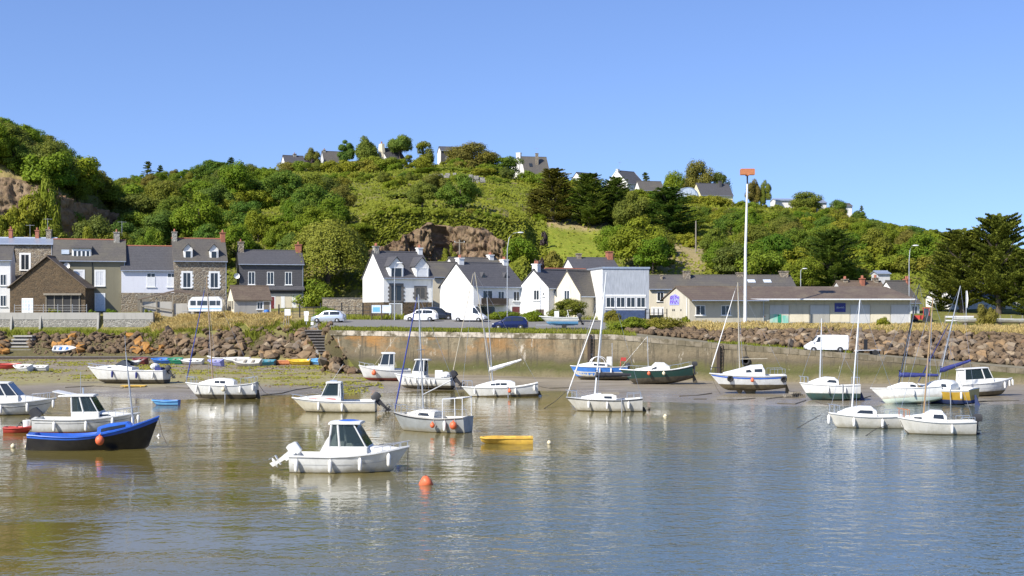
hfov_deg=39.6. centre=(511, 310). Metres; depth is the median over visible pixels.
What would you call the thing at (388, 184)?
shrub
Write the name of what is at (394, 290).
street lamp
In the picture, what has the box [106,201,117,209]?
shrub
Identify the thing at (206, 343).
boulder
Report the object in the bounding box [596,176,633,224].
cypress tree
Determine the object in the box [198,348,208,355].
boulder
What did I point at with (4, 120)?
leafy tree
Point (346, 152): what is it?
leafy tree
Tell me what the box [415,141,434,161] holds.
leafy tree
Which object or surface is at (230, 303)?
window
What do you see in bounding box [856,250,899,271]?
shrub
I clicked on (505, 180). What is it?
shrub
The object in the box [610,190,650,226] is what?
leafy tree
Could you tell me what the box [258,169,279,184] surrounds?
leafy tree
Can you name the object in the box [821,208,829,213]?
leafy tree
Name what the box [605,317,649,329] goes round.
shrub
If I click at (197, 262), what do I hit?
house
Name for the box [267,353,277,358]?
boulder
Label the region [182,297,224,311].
caravan
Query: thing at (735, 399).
mooring chain
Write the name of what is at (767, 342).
boulder
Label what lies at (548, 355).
quay wall
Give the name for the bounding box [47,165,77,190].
leafy tree
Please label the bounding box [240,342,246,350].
boulder
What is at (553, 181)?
cypress tree
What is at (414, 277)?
house
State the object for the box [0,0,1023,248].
sky
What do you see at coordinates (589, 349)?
quay ladder
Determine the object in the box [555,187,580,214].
leafy tree
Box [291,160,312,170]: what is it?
shrub
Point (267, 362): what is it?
dinghy
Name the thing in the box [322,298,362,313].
stone wall
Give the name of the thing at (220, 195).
leafy tree
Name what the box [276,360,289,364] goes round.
kayak
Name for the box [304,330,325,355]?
quay steps
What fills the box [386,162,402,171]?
shrub
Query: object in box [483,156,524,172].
leafy tree
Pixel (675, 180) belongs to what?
shrub
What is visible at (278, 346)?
boulder
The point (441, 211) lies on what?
shrub
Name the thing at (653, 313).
post fence
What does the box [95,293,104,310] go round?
door
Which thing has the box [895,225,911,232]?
shrub
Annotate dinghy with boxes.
[0,363,21,368]
[13,364,32,371]
[33,365,48,371]
[52,345,75,352]
[132,357,148,364]
[151,357,170,363]
[151,399,180,404]
[167,357,183,363]
[179,358,204,364]
[207,355,224,358]
[208,359,223,366]
[223,357,250,362]
[232,358,261,366]
[262,359,275,365]
[286,359,310,364]
[307,358,318,364]
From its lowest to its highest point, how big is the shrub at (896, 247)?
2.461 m
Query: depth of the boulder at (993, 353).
141.16 m
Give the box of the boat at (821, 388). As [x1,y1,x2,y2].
[799,318,864,400]
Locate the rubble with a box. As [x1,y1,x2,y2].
[0,321,1023,373]
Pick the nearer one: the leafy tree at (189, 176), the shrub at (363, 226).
the shrub at (363, 226)
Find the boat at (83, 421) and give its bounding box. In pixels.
[16,372,140,432]
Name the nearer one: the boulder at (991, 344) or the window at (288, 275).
the boulder at (991, 344)
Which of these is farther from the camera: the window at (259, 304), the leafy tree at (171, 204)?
the leafy tree at (171, 204)
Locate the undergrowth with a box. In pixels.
[0,159,1016,298]
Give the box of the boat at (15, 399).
[0,381,56,414]
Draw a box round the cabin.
[226,285,272,313]
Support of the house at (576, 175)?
on the ground at (579, 247)
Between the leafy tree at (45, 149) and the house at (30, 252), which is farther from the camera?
the leafy tree at (45, 149)
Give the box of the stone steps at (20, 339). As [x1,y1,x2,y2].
[10,335,35,346]
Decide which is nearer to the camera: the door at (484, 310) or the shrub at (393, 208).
the door at (484, 310)
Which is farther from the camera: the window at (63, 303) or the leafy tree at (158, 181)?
the leafy tree at (158, 181)
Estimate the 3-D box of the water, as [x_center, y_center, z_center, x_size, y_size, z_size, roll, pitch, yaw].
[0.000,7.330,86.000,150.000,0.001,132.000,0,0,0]
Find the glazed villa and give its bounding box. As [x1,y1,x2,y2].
[668,187,698,196]
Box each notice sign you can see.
[283,309,290,324]
[304,311,308,324]
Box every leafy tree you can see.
[0,117,14,123]
[0,120,20,143]
[0,122,11,145]
[0,131,19,156]
[0,141,33,163]
[7,125,34,145]
[13,135,30,149]
[14,141,80,171]
[15,133,38,149]
[18,123,44,145]
[29,127,46,136]
[33,223,72,238]
[40,134,67,149]
[44,135,60,145]
[44,161,81,178]
[45,134,68,146]
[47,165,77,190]
[60,143,77,155]
[63,177,93,201]
[71,213,115,238]
[73,210,84,222]
[97,170,115,193]
[97,231,133,244]
[106,191,128,204]
[110,193,159,217]
[111,220,144,243]
[115,178,136,185]
[123,177,137,183]
[128,174,137,179]
[134,227,165,244]
[135,174,144,180]
[140,173,158,186]
[140,179,193,210]
[141,210,181,242]
[145,178,163,195]
[152,195,197,216]
[154,172,168,180]
[162,171,173,180]
[167,173,182,181]
[167,187,195,205]
[168,192,225,236]
[176,170,186,179]
[177,177,191,187]
[184,170,200,179]
[184,178,214,196]
[189,164,213,179]
[191,223,228,244]
[192,183,237,210]
[199,160,229,172]
[202,175,222,188]
[211,169,223,179]
[215,223,255,258]
[216,159,257,204]
[222,200,266,225]
[226,245,232,264]
[240,179,266,198]
[243,209,272,239]
[244,163,257,173]
[251,166,267,180]
[256,169,302,200]
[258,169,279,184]
[262,224,287,249]
[275,232,295,249]
[279,199,297,222]
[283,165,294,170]
[285,183,344,214]
[289,205,345,232]
[291,199,316,222]
[298,173,329,199]
[304,147,321,162]
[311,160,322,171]
[316,176,341,192]
[316,197,352,221]
[329,183,356,206]
[337,140,354,160]
[354,135,379,160]
[377,171,390,182]
[385,194,408,197]
[387,134,413,158]
[402,155,413,167]
[405,172,417,180]
[406,180,437,206]
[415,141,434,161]
[422,171,446,193]
[434,173,483,207]
[443,141,499,165]
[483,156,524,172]
[498,167,515,178]
[546,298,587,316]
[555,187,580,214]
[592,225,626,257]
[607,215,668,265]
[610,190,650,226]
[632,234,673,273]
[643,201,655,217]
[645,227,674,244]
[683,158,714,187]
[684,208,711,227]
[699,227,732,255]
[699,240,732,269]
[700,206,712,215]
[711,211,743,235]
[711,242,749,274]
[713,171,732,191]
[714,206,727,214]
[724,210,735,213]
[729,207,764,225]
[732,215,759,234]
[733,222,771,243]
[744,178,760,202]
[753,233,799,260]
[760,179,771,204]
[768,216,791,234]
[775,209,796,221]
[778,220,804,234]
[782,227,816,251]
[783,256,823,285]
[788,191,823,209]
[793,211,807,220]
[803,223,847,251]
[812,216,835,229]
[813,212,826,218]
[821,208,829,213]
[826,200,847,214]
[827,232,869,252]
[843,217,861,229]
[846,221,876,236]
[850,210,866,218]
[857,227,894,257]
[862,220,886,230]
[880,226,900,242]
[885,223,897,228]
[894,229,921,245]
[896,232,950,261]
[905,225,923,234]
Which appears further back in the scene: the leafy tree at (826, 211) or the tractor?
the leafy tree at (826, 211)
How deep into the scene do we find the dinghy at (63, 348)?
173.27 m
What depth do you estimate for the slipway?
139.46 m
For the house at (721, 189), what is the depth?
384.57 m
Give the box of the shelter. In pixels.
[138,289,209,316]
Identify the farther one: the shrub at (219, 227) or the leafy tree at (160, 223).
the shrub at (219, 227)
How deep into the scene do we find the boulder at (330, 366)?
147.46 m
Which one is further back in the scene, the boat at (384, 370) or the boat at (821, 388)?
the boat at (384, 370)
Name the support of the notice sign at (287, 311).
on the ground at (579, 247)
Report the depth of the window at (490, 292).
174.99 m
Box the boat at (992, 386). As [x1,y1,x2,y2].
[955,367,1013,395]
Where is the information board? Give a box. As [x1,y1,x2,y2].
[371,304,391,319]
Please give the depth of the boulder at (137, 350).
172.85 m
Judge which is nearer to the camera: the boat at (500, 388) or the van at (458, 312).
the boat at (500, 388)
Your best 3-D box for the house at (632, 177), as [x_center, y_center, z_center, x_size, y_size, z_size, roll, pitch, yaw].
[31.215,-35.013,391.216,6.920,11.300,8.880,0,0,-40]
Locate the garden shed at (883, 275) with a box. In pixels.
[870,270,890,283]
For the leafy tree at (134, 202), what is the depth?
255.52 m
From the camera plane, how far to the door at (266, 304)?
188.11 m
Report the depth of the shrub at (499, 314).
171.29 m
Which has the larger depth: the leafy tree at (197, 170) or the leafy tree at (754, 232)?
the leafy tree at (197, 170)
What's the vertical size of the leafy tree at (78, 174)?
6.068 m
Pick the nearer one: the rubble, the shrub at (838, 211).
the rubble
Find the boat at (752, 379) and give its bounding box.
[709,282,789,393]
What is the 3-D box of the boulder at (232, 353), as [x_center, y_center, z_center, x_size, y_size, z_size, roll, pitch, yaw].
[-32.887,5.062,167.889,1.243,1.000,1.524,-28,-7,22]
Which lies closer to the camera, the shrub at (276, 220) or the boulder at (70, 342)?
the boulder at (70, 342)
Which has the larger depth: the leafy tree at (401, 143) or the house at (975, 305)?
the leafy tree at (401, 143)
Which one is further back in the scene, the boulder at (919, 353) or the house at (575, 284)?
the house at (575, 284)
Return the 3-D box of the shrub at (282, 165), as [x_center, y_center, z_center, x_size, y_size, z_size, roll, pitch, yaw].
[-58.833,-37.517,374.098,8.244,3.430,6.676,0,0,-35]
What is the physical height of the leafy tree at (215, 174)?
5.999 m
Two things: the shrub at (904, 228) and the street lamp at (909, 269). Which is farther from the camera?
the shrub at (904, 228)
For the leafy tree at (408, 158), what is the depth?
379.51 m
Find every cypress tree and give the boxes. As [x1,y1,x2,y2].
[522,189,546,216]
[528,167,578,221]
[564,173,613,226]
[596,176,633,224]
[640,186,704,234]
[797,228,867,285]
[919,227,989,312]
[922,252,953,310]
[956,212,1023,313]
[1001,249,1023,313]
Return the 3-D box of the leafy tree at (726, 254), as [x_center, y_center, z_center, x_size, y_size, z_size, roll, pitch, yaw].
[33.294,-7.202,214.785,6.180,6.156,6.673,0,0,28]
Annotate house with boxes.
[0,218,57,279]
[0,246,16,312]
[53,229,125,311]
[120,245,173,311]
[171,229,227,309]
[234,239,304,308]
[281,152,304,163]
[320,148,339,162]
[361,243,434,316]
[378,142,404,167]
[427,261,454,307]
[437,146,456,164]
[438,255,522,315]
[446,252,498,261]
[511,152,521,177]
[518,148,548,173]
[519,261,565,315]
[544,268,585,269]
[554,269,595,319]
[562,251,617,268]
[572,172,599,180]
[606,162,641,190]
[634,181,662,190]
[649,271,795,314]
[694,181,733,205]
[770,198,792,207]
[816,200,827,210]
[833,275,882,285]
[846,203,852,216]
[882,276,921,313]
[924,282,1002,308]
[1003,291,1019,308]
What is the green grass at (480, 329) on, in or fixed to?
on the ground at (579, 247)
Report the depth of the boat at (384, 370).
137.66 m
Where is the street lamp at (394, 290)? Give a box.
[394,262,401,319]
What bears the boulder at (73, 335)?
on the ground at (579, 247)
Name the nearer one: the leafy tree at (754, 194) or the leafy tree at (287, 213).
the leafy tree at (287, 213)
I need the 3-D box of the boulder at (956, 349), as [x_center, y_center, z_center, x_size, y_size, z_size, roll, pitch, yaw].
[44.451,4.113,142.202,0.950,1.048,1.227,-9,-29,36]
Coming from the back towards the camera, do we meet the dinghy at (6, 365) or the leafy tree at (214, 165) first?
the leafy tree at (214, 165)
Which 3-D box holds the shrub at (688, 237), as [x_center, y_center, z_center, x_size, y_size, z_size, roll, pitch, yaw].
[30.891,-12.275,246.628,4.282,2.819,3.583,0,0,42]
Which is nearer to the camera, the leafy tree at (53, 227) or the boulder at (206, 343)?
the boulder at (206, 343)
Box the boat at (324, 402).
[292,365,391,411]
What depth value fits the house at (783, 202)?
394.31 m
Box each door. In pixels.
[22,298,32,312]
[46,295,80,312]
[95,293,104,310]
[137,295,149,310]
[263,301,270,311]
[271,296,274,308]
[389,303,401,316]
[481,307,494,315]
[511,306,520,315]
[651,307,663,314]
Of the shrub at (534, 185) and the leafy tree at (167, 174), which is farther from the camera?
the leafy tree at (167, 174)
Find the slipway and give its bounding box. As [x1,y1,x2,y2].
[636,333,1023,368]
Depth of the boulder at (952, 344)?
143.39 m
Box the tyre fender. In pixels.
[741,346,749,365]
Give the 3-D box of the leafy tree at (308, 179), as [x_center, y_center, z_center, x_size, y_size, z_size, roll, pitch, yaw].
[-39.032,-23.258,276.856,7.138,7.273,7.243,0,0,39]
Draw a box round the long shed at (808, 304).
[751,286,914,322]
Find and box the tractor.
[913,308,932,321]
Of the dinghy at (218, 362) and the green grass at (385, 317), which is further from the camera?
the green grass at (385, 317)
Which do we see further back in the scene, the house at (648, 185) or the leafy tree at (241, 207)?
the house at (648, 185)
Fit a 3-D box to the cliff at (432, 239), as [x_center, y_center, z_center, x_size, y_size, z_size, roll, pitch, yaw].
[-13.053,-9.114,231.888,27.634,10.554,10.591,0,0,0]
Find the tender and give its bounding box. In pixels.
[2,426,31,432]
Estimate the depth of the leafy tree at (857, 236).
233.01 m
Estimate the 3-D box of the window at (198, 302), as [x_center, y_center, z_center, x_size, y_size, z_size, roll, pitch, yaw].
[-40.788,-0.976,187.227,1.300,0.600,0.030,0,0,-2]
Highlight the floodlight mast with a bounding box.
[740,169,754,321]
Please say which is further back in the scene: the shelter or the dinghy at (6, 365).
the shelter
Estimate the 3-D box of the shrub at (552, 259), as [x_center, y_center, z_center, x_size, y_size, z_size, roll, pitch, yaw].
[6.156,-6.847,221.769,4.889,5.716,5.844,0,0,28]
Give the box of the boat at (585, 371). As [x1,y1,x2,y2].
[570,356,630,379]
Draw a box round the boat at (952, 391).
[918,286,979,404]
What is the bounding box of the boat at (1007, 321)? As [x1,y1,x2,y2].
[996,318,1023,324]
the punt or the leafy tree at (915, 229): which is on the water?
the punt
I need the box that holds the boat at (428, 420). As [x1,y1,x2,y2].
[393,294,473,432]
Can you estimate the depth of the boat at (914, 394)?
111.48 m
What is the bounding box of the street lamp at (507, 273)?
[507,232,523,316]
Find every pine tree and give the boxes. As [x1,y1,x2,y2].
[140,161,155,175]
[156,165,163,172]
[227,157,233,164]
[642,172,649,180]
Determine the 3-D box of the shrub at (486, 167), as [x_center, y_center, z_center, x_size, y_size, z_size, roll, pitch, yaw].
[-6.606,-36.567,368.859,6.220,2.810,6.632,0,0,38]
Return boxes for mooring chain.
[65,386,120,387]
[260,386,317,395]
[680,393,711,395]
[717,398,754,399]
[979,400,1018,401]
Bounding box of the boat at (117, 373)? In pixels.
[88,360,175,383]
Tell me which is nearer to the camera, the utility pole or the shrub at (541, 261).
the shrub at (541, 261)
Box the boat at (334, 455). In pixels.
[269,419,409,472]
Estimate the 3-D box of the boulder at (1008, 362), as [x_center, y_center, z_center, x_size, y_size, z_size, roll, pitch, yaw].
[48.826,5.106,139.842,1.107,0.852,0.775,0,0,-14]
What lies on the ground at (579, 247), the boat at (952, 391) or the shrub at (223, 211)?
the shrub at (223, 211)
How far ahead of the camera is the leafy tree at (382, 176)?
317.45 m
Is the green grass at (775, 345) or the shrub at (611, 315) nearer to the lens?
the green grass at (775, 345)
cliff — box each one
[0,177,66,220]
[53,195,118,236]
[367,222,514,263]
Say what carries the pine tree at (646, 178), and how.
on the ground at (579, 247)
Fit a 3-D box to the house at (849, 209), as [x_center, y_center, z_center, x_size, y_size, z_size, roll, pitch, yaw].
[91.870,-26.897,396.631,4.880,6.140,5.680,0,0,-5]
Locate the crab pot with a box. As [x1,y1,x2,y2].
[783,391,806,396]
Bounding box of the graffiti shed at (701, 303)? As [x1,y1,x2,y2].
[660,286,768,322]
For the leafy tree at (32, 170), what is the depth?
229.69 m
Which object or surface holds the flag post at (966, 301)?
on the ground at (579, 247)
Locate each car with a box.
[311,310,346,322]
[404,309,438,321]
[420,307,451,319]
[492,316,528,328]
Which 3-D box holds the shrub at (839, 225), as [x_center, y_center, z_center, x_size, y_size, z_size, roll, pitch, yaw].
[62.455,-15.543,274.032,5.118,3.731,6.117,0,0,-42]
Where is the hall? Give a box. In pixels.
[587,267,649,319]
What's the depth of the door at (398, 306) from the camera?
178.79 m
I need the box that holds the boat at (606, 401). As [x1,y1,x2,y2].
[566,272,645,411]
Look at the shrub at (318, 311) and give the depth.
175.45 m
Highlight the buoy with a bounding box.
[419,475,433,484]
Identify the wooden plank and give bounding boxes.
[121,385,146,386]
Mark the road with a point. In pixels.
(436, 323)
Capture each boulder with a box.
[1,348,9,353]
[65,340,74,345]
[68,333,76,338]
[76,346,84,352]
[132,346,140,353]
[133,335,143,341]
[143,343,149,351]
[164,348,172,355]
[178,340,185,346]
[182,348,190,353]
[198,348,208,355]
[202,341,209,349]
[211,344,219,350]
[212,351,220,356]
[213,336,220,341]
[221,344,235,349]
[227,349,237,356]
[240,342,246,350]
[260,345,271,350]
[264,350,272,357]
[266,336,274,343]
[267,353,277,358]
[273,344,283,349]
[276,338,286,342]
[284,342,292,348]
[285,348,292,352]
[292,343,300,349]
[297,350,310,358]
[317,356,327,365]
[322,351,328,358]
[328,361,336,370]
[332,363,341,370]
[347,367,355,373]
[762,339,773,345]
[769,340,777,344]
[788,338,793,347]
[794,334,803,340]
[795,327,805,332]
[879,335,886,341]
[884,350,893,354]
[913,349,923,357]
[922,352,932,357]
[947,352,956,359]
[948,342,958,347]
[953,346,960,353]
[957,336,965,340]
[959,349,968,354]
[969,339,976,345]
[977,355,985,362]
[985,342,995,348]
[989,351,998,355]
[993,347,1004,351]
[995,339,1005,344]
[996,358,1005,364]
[1004,358,1011,364]
[1005,342,1015,346]
[1007,346,1014,350]
[1013,359,1023,365]
[1014,352,1023,356]
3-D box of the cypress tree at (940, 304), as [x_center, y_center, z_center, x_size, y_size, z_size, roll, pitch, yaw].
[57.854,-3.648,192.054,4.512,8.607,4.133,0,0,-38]
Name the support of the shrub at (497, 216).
on the ground at (579, 247)
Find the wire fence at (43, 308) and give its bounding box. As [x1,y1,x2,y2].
[14,304,86,312]
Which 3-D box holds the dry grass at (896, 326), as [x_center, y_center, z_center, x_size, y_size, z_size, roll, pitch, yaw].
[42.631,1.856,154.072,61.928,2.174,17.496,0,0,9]
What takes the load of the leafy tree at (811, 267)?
on the ground at (579, 247)
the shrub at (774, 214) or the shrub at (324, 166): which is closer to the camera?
the shrub at (774, 214)
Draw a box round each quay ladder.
[587,325,593,361]
[717,337,722,372]
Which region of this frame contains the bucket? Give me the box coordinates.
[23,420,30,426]
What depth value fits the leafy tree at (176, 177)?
325.94 m
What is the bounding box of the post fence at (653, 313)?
[645,309,666,318]
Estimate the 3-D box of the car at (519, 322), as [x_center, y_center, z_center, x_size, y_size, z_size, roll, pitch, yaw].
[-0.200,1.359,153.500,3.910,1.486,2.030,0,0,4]
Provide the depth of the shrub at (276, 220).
234.88 m
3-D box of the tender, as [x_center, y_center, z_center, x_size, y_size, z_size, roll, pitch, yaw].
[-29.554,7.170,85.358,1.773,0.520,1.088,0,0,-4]
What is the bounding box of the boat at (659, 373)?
[619,336,697,383]
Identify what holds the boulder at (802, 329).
on the ground at (579, 247)
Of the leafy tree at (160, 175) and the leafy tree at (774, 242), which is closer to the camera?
the leafy tree at (774, 242)
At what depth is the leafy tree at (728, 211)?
295.09 m
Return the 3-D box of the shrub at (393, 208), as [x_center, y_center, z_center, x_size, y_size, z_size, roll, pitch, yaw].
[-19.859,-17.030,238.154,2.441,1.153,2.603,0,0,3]
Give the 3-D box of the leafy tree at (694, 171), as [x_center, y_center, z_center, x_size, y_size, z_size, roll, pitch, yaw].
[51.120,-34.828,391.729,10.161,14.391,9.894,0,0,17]
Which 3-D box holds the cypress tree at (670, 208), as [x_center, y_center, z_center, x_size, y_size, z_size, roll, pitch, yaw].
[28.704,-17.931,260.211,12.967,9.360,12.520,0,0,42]
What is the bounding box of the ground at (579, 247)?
[0,159,1023,370]
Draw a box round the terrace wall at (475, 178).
[440,173,484,182]
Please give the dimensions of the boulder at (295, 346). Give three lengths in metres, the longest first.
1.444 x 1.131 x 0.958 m
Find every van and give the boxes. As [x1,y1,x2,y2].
[451,306,487,321]
[804,335,848,351]
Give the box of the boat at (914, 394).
[870,284,941,403]
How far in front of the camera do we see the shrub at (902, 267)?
223.49 m
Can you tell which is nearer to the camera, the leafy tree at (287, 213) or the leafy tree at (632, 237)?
the leafy tree at (632, 237)
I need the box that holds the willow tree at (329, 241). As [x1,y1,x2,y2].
[287,218,369,287]
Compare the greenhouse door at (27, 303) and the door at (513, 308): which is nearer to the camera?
the door at (513, 308)
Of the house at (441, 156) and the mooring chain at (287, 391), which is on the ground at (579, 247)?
the house at (441, 156)
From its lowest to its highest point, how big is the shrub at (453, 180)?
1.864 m
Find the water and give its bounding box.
[0,390,1023,575]
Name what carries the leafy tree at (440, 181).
on the ground at (579, 247)
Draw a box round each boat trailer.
[536,324,574,327]
[857,339,880,354]
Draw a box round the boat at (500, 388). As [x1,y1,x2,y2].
[461,272,541,396]
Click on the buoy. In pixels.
(426, 480)
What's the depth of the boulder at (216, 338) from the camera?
171.41 m
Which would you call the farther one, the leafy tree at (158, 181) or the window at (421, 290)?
the leafy tree at (158, 181)
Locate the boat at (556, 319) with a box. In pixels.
[539,310,584,324]
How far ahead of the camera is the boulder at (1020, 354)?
141.30 m
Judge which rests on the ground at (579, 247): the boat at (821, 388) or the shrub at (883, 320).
the shrub at (883, 320)
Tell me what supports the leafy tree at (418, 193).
on the ground at (579, 247)
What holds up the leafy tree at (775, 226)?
on the ground at (579, 247)
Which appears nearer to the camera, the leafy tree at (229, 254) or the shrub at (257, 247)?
the leafy tree at (229, 254)
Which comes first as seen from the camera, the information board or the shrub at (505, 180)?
the information board
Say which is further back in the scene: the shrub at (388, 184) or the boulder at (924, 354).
the shrub at (388, 184)
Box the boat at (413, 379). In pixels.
[394,276,472,388]
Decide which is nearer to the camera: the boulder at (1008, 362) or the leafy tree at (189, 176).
the boulder at (1008, 362)
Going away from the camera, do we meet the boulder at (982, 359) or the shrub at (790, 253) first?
the boulder at (982, 359)
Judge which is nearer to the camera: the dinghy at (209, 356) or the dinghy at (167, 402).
the dinghy at (167, 402)
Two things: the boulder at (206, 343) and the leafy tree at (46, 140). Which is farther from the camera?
the leafy tree at (46, 140)
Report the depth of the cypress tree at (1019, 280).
183.45 m
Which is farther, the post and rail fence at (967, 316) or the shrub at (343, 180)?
the shrub at (343, 180)
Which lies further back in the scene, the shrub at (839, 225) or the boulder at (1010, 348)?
the shrub at (839, 225)
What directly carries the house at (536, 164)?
on the ground at (579, 247)
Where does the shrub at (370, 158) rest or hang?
on the ground at (579, 247)
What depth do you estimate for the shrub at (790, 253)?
222.29 m
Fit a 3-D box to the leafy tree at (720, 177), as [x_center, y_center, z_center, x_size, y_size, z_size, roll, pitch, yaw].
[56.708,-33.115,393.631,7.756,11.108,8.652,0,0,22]
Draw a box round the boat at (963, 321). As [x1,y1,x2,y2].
[954,318,979,324]
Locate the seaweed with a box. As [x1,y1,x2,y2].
[0,359,383,395]
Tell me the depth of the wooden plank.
129.38 m
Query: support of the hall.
on the ground at (579, 247)
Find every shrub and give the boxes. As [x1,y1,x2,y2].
[0,210,25,236]
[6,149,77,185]
[8,194,50,235]
[29,172,62,236]
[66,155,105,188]
[74,158,107,186]
[83,225,101,238]
[93,183,123,201]
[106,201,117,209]
[106,309,116,312]
[108,182,145,206]
[116,209,151,230]
[179,232,192,237]
[214,199,247,213]
[216,221,225,229]
[218,206,234,223]
[231,187,275,208]
[235,243,263,251]
[257,199,279,208]
[264,214,298,233]
[276,161,295,170]
[279,198,285,207]
[290,276,333,306]
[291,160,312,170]
[312,306,334,316]
[320,160,342,172]
[327,160,350,165]
[337,176,352,184]
[338,162,357,172]
[347,223,374,229]
[349,172,360,179]
[350,159,381,173]
[354,176,366,182]
[359,172,373,179]
[360,155,380,162]
[361,217,371,221]
[373,163,387,172]
[374,156,399,171]
[381,179,399,188]
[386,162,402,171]
[387,205,398,211]
[391,176,408,185]
[392,158,407,166]
[397,167,470,173]
[406,207,422,213]
[411,156,436,168]
[415,173,422,178]
[434,208,448,214]
[439,158,450,165]
[442,242,456,260]
[445,177,456,182]
[446,157,464,166]
[453,159,476,168]
[465,167,496,176]
[474,163,496,168]
[478,165,497,174]
[483,212,501,218]
[487,176,500,181]
[487,311,524,319]
[495,189,508,196]
[499,216,510,222]
[501,178,510,182]
[502,236,538,261]
[514,170,536,183]
[522,310,544,321]
[528,183,540,187]
[532,212,545,220]
[533,173,546,183]
[535,257,544,268]
[540,231,547,245]
[543,250,563,267]
[603,309,621,321]
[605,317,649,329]
[633,188,648,197]
[645,316,684,328]
[662,170,685,187]
[665,232,680,239]
[666,243,676,255]
[676,232,701,246]
[681,224,699,233]
[682,316,690,323]
[686,194,705,205]
[693,194,727,206]
[698,196,722,206]
[706,212,729,224]
[708,198,736,206]
[730,232,748,241]
[733,248,790,274]
[736,200,745,206]
[740,241,778,252]
[742,202,760,208]
[758,210,780,223]
[767,205,785,209]
[782,246,817,269]
[796,206,811,211]
[796,220,812,230]
[800,216,816,227]
[818,208,834,211]
[820,262,865,279]
[828,209,844,217]
[830,214,848,222]
[831,221,852,229]
[844,243,885,263]
[855,266,870,279]
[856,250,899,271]
[876,316,890,325]
[887,242,903,255]
[888,254,917,273]
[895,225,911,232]
[913,254,933,272]
[923,230,936,235]
[926,233,949,244]
[975,303,998,324]
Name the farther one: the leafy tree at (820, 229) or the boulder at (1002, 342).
the leafy tree at (820, 229)
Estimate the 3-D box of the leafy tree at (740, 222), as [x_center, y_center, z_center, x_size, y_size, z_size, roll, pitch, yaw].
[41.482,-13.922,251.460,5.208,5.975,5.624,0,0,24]
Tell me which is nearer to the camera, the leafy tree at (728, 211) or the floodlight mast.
the floodlight mast
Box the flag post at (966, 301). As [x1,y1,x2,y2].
[966,291,967,315]
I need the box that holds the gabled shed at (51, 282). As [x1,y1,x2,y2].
[7,255,95,312]
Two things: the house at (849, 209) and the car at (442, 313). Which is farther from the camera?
the house at (849, 209)
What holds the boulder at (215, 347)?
on the ground at (579, 247)
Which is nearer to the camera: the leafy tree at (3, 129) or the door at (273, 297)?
the door at (273, 297)
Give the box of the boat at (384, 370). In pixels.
[359,336,410,380]
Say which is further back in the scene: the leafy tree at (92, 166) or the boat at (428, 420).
the leafy tree at (92, 166)
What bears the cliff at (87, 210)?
on the ground at (579, 247)
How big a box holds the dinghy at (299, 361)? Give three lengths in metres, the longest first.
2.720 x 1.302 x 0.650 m
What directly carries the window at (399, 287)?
in the house at (414, 277)
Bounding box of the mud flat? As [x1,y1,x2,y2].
[0,359,1023,405]
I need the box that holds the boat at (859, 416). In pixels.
[827,300,902,427]
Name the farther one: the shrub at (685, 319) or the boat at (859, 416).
the shrub at (685, 319)
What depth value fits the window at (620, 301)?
170.32 m
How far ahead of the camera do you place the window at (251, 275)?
198.39 m
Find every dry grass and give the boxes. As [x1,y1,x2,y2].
[147,310,292,332]
[646,318,1023,334]
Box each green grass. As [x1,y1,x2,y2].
[0,322,164,336]
[142,318,326,347]
[331,325,636,335]
[346,313,654,319]
[604,319,1011,337]
[707,340,853,352]
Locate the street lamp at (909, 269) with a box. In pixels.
[909,245,918,295]
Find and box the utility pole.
[695,221,696,252]
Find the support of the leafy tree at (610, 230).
on the ground at (579, 247)
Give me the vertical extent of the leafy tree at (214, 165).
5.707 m
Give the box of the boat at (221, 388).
[185,277,270,398]
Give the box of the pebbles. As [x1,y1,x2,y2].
[0,358,362,394]
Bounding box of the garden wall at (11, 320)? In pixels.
[0,313,153,329]
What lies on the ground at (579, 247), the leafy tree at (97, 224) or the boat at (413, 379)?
the leafy tree at (97, 224)
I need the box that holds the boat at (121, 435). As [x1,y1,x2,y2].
[25,346,166,450]
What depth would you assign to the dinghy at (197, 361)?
161.43 m
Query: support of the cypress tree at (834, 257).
on the ground at (579, 247)
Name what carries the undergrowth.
on the ground at (579, 247)
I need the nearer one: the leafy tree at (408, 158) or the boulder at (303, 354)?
the boulder at (303, 354)
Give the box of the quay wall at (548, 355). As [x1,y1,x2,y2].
[329,330,1023,383]
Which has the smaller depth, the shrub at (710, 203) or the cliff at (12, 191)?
the cliff at (12, 191)
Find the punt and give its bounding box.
[480,435,532,443]
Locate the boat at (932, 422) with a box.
[898,298,982,434]
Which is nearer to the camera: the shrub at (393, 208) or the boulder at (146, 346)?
the boulder at (146, 346)
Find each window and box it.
[0,274,5,285]
[0,295,6,306]
[19,253,30,270]
[74,270,84,278]
[94,270,105,286]
[146,273,155,287]
[166,273,173,287]
[180,271,193,288]
[197,301,206,304]
[208,271,220,288]
[228,301,232,308]
[248,272,254,284]
[256,302,263,309]
[267,272,273,284]
[281,296,295,307]
[285,272,291,284]
[388,283,404,301]
[413,286,427,299]
[483,290,492,297]
[498,291,503,297]
[512,291,520,301]
[532,290,539,300]
[564,290,569,299]
[606,297,614,307]
[616,297,624,307]
[626,297,634,307]
[637,297,644,307]
[656,292,663,301]
[695,305,706,315]
[720,305,731,315]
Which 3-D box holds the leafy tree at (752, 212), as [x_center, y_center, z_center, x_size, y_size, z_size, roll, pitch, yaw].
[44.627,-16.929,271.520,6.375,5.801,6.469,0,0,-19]
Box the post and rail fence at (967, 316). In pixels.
[945,315,1022,324]
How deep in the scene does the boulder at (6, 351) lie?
172.49 m
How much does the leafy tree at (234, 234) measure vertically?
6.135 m
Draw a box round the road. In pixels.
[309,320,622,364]

